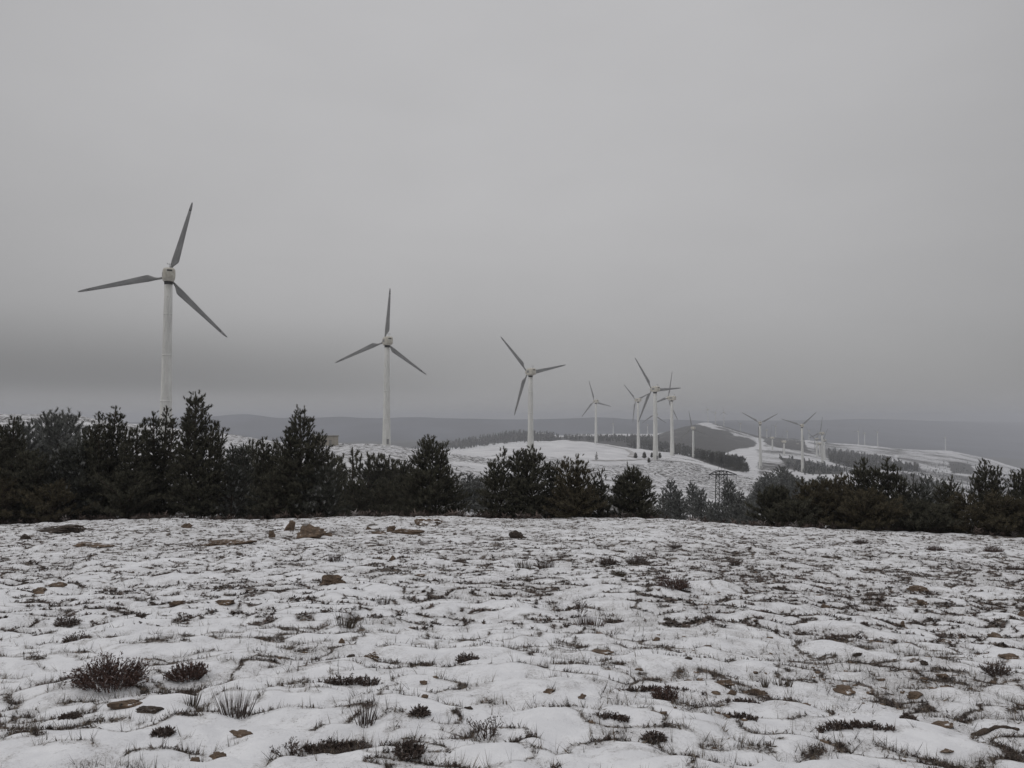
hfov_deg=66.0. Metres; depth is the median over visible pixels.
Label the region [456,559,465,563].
rock
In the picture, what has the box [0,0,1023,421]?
sky
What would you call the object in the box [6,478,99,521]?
pine tree
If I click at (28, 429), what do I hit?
pine tree
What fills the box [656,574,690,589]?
heather bush
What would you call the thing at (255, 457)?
pine tree
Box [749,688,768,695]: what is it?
rock
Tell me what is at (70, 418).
pine tree
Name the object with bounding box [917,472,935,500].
pine tree
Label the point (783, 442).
wind turbine
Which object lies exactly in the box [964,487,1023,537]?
bush
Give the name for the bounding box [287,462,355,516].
pine tree
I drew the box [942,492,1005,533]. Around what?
pine tree
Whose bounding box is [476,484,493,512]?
pine tree
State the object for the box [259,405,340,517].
pine tree
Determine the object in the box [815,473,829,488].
pine tree
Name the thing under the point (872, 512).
pine tree
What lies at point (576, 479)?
pine tree
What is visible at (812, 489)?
pine tree
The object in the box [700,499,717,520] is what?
pine tree
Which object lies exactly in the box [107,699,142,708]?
rock
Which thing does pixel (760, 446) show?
wind turbine
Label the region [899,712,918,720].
heather bush
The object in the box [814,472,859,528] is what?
pine tree
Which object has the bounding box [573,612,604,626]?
heather bush
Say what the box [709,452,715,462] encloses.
pine tree
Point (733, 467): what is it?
pine tree
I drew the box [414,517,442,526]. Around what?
rock
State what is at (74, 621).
heather bush
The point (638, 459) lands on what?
track
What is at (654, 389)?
wind turbine
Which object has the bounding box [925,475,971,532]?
pine tree
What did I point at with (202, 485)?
pine tree
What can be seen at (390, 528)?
rock
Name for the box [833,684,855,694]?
rock
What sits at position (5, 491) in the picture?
pine tree
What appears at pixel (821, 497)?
pine tree
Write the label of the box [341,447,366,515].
pine tree
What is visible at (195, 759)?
rock
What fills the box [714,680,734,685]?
rock
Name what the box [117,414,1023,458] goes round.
mountains
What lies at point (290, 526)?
rock
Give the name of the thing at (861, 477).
pine tree
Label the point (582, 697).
rock
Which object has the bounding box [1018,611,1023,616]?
rock
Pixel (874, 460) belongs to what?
wood
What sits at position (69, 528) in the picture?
rock
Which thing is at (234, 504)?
pine tree
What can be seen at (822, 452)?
wind turbine
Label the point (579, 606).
tuft
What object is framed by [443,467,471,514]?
pine tree
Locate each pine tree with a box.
[0,415,33,522]
[0,424,21,509]
[0,444,72,522]
[0,467,57,521]
[1,414,49,510]
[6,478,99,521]
[25,439,101,519]
[27,407,62,451]
[27,417,43,451]
[34,410,77,485]
[50,407,96,459]
[58,435,113,520]
[63,422,82,460]
[70,404,129,518]
[86,464,166,517]
[106,423,157,519]
[138,406,180,518]
[161,389,232,518]
[208,442,262,518]
[209,463,272,516]
[214,438,277,518]
[242,465,303,516]
[243,436,282,519]
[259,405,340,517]
[266,442,293,516]
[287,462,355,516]
[323,452,350,516]
[333,479,379,516]
[335,452,357,506]
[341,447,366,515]
[351,453,372,504]
[353,450,379,510]
[355,452,386,510]
[368,477,407,516]
[370,453,397,503]
[373,458,404,511]
[383,459,417,515]
[399,434,474,515]
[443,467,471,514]
[456,478,468,509]
[460,472,478,503]
[464,475,489,510]
[474,446,518,517]
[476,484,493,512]
[488,443,558,518]
[539,459,566,518]
[551,453,597,516]
[586,468,618,517]
[602,462,661,518]
[656,487,670,518]
[658,478,681,518]
[668,488,690,520]
[681,481,702,516]
[691,487,707,521]
[700,450,705,459]
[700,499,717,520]
[707,501,730,523]
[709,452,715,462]
[717,479,738,523]
[718,453,723,464]
[723,455,727,466]
[726,491,745,524]
[727,456,732,467]
[731,457,736,469]
[735,459,741,469]
[737,497,758,524]
[740,459,745,471]
[740,500,758,524]
[742,462,749,471]
[744,484,798,525]
[746,481,763,512]
[753,475,770,500]
[758,471,776,488]
[766,493,821,527]
[769,465,794,483]
[774,469,794,490]
[784,476,799,498]
[790,475,806,499]
[790,477,845,527]
[799,478,820,518]
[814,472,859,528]
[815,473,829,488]
[816,484,911,530]
[847,456,884,528]
[872,457,911,529]
[900,481,934,531]
[905,472,918,497]
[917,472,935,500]
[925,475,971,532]
[925,478,956,532]
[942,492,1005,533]
[965,457,1007,533]
[1003,467,1023,533]
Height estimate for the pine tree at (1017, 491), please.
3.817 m
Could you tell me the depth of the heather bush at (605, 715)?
5.18 m
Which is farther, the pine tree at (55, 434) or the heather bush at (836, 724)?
the pine tree at (55, 434)
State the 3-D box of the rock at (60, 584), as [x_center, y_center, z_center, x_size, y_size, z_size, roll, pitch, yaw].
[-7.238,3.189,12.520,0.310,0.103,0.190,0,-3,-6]
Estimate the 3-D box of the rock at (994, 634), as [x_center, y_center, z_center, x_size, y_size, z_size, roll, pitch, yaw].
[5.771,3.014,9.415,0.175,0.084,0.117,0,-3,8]
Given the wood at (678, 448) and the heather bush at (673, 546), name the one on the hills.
the wood at (678, 448)
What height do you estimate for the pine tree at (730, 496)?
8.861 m
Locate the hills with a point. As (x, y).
(660, 471)
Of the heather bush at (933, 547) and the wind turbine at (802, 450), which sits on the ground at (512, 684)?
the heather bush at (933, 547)
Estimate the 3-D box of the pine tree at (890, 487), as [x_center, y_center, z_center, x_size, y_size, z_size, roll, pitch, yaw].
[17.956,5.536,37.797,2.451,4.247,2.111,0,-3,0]
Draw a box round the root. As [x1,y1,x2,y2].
[971,725,1019,735]
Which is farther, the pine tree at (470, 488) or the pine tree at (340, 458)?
the pine tree at (470, 488)
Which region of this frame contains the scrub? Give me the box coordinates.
[0,508,1023,537]
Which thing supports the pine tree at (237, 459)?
on the ground at (512, 684)
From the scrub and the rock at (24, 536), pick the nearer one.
the rock at (24, 536)
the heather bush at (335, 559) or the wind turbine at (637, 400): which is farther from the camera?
the wind turbine at (637, 400)
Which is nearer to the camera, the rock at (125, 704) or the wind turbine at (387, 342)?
the rock at (125, 704)
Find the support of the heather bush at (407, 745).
on the ground at (512, 684)
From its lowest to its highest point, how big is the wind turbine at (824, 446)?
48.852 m
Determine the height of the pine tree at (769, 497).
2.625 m
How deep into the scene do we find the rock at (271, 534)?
21.79 m
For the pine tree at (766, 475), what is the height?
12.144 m
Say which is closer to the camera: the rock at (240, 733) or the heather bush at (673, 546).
the rock at (240, 733)
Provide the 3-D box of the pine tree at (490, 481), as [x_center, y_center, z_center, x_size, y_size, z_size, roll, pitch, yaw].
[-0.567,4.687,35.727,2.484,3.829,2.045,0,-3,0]
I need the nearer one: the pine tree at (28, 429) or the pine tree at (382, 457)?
the pine tree at (382, 457)
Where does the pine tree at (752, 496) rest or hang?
on the hills
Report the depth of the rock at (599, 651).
7.69 m
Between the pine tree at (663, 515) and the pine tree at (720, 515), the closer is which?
the pine tree at (720, 515)
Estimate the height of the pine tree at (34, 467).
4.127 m
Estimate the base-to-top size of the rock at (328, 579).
0.240 m
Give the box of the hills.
[0,414,1023,527]
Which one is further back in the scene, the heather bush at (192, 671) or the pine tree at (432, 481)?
the pine tree at (432, 481)
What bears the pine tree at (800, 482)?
on the hills
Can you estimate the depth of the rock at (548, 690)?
5.74 m
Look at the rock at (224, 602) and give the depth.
10.42 m
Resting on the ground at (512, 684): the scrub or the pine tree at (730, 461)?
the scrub
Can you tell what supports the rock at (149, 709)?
on the ground at (512, 684)
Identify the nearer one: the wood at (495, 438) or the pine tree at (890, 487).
the pine tree at (890, 487)
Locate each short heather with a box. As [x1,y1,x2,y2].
[0,515,1023,650]
[0,623,1023,767]
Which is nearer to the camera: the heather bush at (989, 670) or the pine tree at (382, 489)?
the heather bush at (989, 670)
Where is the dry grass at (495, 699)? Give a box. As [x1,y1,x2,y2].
[0,540,1023,767]
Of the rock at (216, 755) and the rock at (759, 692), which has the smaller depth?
the rock at (216, 755)
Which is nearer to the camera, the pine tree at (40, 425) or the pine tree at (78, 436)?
the pine tree at (78, 436)
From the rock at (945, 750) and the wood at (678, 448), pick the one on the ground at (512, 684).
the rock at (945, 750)
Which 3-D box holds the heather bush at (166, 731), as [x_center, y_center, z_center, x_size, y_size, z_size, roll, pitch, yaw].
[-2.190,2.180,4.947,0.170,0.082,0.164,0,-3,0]
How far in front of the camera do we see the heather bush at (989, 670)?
7.25 m
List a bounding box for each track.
[592,459,702,465]
[598,444,633,456]
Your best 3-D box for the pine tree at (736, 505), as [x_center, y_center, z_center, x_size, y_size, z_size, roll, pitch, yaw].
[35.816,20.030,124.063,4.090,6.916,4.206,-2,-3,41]
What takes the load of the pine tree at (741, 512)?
on the hills
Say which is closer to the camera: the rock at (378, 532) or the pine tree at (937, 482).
the rock at (378, 532)
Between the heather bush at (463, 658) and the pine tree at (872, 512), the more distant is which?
the pine tree at (872, 512)
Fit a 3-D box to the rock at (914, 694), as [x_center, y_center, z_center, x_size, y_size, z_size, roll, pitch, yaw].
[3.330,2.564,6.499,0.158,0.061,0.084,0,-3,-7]
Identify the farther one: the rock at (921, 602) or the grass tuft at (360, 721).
the rock at (921, 602)
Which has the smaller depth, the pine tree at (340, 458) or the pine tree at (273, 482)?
the pine tree at (273, 482)
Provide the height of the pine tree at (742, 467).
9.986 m
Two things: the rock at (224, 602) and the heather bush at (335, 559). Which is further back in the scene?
the heather bush at (335, 559)
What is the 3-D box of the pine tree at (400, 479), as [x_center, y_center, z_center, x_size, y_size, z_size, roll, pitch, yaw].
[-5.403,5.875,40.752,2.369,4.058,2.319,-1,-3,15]
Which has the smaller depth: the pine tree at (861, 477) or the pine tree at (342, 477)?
the pine tree at (861, 477)
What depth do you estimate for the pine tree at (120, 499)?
34.84 m
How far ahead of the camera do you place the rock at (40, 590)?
12.24 m
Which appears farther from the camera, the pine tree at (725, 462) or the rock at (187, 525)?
the pine tree at (725, 462)
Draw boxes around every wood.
[411,429,561,449]
[564,433,659,447]
[627,439,745,465]
[779,454,892,481]
[827,447,918,470]
[899,462,1012,494]
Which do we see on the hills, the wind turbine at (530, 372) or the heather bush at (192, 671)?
the wind turbine at (530, 372)
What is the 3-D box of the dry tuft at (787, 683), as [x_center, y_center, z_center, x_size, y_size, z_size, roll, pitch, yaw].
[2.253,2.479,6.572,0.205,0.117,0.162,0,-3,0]
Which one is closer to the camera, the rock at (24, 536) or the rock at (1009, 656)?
the rock at (1009, 656)
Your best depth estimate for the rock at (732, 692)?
6.08 m
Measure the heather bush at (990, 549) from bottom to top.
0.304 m
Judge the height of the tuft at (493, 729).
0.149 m
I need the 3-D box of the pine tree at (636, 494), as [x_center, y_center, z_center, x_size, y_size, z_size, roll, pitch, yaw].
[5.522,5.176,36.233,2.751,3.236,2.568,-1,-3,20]
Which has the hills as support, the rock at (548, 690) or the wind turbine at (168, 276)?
the wind turbine at (168, 276)
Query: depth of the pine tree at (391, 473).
71.69 m
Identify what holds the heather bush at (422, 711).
on the ground at (512, 684)
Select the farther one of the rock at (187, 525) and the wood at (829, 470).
the wood at (829, 470)
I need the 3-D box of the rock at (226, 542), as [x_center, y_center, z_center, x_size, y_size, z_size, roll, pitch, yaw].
[-7.050,3.937,19.564,1.429,0.164,0.521,0,-3,-10]
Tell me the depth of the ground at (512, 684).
8.09 m
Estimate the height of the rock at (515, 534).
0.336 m
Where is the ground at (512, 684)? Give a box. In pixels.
[0,516,1023,767]
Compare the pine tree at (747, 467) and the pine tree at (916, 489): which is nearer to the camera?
the pine tree at (916, 489)
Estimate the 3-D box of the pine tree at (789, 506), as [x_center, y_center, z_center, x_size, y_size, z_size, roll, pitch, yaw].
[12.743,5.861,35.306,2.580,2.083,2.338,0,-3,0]
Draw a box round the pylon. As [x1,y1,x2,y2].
[708,462,736,510]
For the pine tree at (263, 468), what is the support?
on the ground at (512, 684)
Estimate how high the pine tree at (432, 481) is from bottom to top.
4.520 m
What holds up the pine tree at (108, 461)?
on the ground at (512, 684)
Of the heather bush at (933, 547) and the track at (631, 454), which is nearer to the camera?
the heather bush at (933, 547)
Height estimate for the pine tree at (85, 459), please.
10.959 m
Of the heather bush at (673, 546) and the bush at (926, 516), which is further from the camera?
the bush at (926, 516)
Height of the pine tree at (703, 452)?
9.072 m
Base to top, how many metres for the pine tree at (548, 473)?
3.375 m
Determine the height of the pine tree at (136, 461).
4.960 m
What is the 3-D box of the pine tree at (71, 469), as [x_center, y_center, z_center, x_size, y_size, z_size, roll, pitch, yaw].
[-20.617,4.678,36.193,3.166,4.402,3.406,-2,-3,38]
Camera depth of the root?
5.56 m
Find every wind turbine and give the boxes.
[78,202,226,442]
[335,289,426,445]
[501,337,564,454]
[582,382,611,442]
[624,385,648,448]
[635,358,679,459]
[657,374,677,455]
[680,413,704,457]
[743,413,776,468]
[779,430,785,454]
[782,413,814,471]
[810,422,827,464]
[810,434,819,456]
[815,429,827,459]
[815,432,820,455]
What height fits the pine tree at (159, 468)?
6.152 m
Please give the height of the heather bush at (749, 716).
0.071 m
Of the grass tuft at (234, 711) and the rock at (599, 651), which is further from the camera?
the rock at (599, 651)
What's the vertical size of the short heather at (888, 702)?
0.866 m
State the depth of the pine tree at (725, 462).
561.10 m
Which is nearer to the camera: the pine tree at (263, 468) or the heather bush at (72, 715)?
the heather bush at (72, 715)
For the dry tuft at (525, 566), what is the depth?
14.30 m
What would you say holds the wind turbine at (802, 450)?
on the hills
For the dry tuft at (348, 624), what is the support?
on the ground at (512, 684)
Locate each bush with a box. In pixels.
[52,615,82,627]
[57,710,83,719]
[62,632,90,642]
[63,651,152,693]
[134,612,148,617]
[149,724,175,737]
[162,661,210,682]
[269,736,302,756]
[293,736,364,753]
[313,672,381,685]
[326,553,344,561]
[374,596,390,604]
[391,737,427,760]
[408,703,430,716]
[455,651,479,663]
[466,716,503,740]
[542,480,607,518]
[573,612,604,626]
[580,710,630,722]
[598,557,617,564]
[614,684,706,695]
[625,553,649,564]
[640,730,667,744]
[649,683,678,700]
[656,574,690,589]
[669,542,681,548]
[713,710,758,721]
[715,697,760,703]
[728,561,741,565]
[815,718,895,732]
[851,539,868,543]
[883,490,964,531]
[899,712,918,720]
[925,544,945,550]
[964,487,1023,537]
[977,661,1014,676]
[981,545,1004,551]
[1003,564,1023,570]
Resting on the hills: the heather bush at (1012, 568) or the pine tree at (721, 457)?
the pine tree at (721, 457)
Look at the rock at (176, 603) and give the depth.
10.30 m
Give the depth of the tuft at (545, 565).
14.34 m
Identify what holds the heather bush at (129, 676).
on the ground at (512, 684)
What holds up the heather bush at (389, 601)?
on the ground at (512, 684)
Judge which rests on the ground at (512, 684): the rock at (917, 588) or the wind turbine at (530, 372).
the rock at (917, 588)
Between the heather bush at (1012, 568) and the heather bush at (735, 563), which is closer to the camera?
the heather bush at (735, 563)
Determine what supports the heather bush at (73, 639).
on the ground at (512, 684)
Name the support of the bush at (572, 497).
on the ground at (512, 684)
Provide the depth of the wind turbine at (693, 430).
927.30 m
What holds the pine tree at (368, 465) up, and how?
on the hills
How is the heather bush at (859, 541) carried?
on the ground at (512, 684)
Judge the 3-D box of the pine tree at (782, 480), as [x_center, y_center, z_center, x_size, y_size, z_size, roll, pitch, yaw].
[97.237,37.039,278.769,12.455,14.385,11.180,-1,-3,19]
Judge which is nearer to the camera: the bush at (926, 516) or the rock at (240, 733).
the rock at (240, 733)
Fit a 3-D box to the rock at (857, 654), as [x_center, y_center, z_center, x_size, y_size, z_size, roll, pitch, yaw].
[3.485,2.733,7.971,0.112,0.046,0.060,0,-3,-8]
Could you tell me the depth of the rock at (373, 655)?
7.04 m
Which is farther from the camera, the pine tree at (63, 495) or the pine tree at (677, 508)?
the pine tree at (677, 508)
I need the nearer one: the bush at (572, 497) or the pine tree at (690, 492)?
the bush at (572, 497)
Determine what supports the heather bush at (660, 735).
on the ground at (512, 684)
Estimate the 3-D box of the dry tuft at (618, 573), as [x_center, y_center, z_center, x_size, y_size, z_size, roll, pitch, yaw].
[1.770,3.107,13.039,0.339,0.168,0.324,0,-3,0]
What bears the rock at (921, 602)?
on the ground at (512, 684)
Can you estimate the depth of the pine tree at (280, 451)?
61.37 m
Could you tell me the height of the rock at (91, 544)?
0.210 m
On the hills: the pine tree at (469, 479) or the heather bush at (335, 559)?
the pine tree at (469, 479)
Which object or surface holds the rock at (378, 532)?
on the ground at (512, 684)
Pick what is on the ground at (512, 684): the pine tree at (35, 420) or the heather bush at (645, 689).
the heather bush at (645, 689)
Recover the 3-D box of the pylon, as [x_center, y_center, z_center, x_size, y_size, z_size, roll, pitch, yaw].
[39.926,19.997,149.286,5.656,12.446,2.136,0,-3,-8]
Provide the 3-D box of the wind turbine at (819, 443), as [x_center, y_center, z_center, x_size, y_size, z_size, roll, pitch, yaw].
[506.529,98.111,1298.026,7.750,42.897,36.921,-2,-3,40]
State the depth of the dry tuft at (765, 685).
6.53 m
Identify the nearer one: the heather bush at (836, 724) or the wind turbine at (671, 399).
the heather bush at (836, 724)
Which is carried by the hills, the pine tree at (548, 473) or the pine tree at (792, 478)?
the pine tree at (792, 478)
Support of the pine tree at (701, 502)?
on the hills
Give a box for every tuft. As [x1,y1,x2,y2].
[134,595,147,600]
[183,687,201,707]
[208,680,259,718]
[333,607,358,628]
[346,692,379,727]
[514,558,533,569]
[534,556,555,568]
[575,599,590,616]
[609,567,627,576]
[760,675,771,687]
[772,677,793,686]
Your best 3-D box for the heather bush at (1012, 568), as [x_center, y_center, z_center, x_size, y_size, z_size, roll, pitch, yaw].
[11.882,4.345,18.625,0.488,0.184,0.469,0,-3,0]
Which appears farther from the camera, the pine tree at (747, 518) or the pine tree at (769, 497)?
the pine tree at (747, 518)
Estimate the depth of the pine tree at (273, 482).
35.91 m
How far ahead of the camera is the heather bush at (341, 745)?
4.78 m
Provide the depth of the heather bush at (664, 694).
5.94 m
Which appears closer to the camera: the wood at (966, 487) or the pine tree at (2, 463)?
the pine tree at (2, 463)
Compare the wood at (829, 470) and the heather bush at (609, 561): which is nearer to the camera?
the heather bush at (609, 561)
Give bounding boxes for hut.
[315,435,338,445]
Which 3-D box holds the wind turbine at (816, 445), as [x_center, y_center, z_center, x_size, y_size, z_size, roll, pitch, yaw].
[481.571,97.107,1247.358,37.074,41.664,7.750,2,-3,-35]
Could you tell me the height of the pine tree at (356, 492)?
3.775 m
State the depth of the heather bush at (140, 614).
9.60 m
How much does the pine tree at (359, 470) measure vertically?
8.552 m
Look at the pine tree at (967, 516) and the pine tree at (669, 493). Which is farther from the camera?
the pine tree at (669, 493)
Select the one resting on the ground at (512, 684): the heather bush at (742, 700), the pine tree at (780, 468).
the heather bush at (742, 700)
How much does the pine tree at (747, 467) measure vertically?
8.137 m
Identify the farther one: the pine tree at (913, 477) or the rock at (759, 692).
the pine tree at (913, 477)
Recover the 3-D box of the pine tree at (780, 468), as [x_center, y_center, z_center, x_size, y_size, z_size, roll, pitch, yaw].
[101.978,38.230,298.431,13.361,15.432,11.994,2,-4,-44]
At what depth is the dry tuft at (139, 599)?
10.95 m
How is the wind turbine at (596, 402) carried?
on the hills
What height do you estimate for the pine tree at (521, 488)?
3.966 m
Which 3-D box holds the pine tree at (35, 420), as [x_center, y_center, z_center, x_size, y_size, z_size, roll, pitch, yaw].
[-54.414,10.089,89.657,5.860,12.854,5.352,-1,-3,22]
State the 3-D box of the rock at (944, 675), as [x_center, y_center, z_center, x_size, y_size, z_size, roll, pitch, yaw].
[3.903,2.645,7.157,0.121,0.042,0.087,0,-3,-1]
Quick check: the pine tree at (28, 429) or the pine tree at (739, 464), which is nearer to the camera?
the pine tree at (28, 429)
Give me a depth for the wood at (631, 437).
1643.52 m
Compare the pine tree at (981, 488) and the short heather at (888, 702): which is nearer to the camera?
the short heather at (888, 702)
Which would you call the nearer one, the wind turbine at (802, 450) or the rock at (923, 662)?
the rock at (923, 662)
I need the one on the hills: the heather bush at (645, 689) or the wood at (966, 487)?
the wood at (966, 487)
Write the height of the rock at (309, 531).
0.627 m
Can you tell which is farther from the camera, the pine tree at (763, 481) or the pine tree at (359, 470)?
the pine tree at (763, 481)
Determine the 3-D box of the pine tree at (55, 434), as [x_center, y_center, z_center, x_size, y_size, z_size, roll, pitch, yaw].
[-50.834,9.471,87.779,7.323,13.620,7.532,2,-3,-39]
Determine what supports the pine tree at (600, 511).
on the ground at (512, 684)
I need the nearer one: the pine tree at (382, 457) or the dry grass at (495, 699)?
the dry grass at (495, 699)
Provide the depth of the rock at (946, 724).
5.63 m
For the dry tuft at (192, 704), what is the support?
on the ground at (512, 684)
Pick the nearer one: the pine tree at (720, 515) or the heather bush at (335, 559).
the heather bush at (335, 559)
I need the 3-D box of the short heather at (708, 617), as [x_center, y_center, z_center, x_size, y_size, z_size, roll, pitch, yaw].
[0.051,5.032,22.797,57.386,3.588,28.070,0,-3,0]
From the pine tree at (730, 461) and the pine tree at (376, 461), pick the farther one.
the pine tree at (730, 461)
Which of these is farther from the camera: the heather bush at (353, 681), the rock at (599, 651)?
the rock at (599, 651)
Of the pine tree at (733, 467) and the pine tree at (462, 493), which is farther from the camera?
the pine tree at (733, 467)
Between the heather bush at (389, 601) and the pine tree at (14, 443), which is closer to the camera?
the heather bush at (389, 601)
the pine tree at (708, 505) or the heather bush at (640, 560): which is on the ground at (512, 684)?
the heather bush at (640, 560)
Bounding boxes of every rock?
[19,534,30,539]
[32,587,46,593]
[36,524,86,533]
[47,582,67,586]
[72,541,115,547]
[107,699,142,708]
[135,706,163,713]
[168,601,183,605]
[181,523,192,527]
[190,757,199,761]
[201,539,256,545]
[209,751,226,759]
[215,600,234,605]
[229,729,252,737]
[269,531,274,537]
[284,520,295,530]
[296,524,325,537]
[319,574,344,585]
[363,651,378,660]
[371,531,385,534]
[387,526,395,531]
[392,529,424,534]
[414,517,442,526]
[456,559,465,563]
[509,530,525,538]
[543,688,554,693]
[578,693,585,698]
[592,649,613,654]
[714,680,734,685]
[726,690,736,695]
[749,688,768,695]
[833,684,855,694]
[853,652,861,656]
[906,585,930,591]
[906,691,922,699]
[916,600,927,604]
[920,660,928,665]
[931,720,952,727]
[935,673,948,677]
[940,748,953,752]
[987,632,1002,637]
[998,653,1019,658]
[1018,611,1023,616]
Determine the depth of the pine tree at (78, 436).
79.70 m
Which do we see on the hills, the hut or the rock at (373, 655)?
the hut
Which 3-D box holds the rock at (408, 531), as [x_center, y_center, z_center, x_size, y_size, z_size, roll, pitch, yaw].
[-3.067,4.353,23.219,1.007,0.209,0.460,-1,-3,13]
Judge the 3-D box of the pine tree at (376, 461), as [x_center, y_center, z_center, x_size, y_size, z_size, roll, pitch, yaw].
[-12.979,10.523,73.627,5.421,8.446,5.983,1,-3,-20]

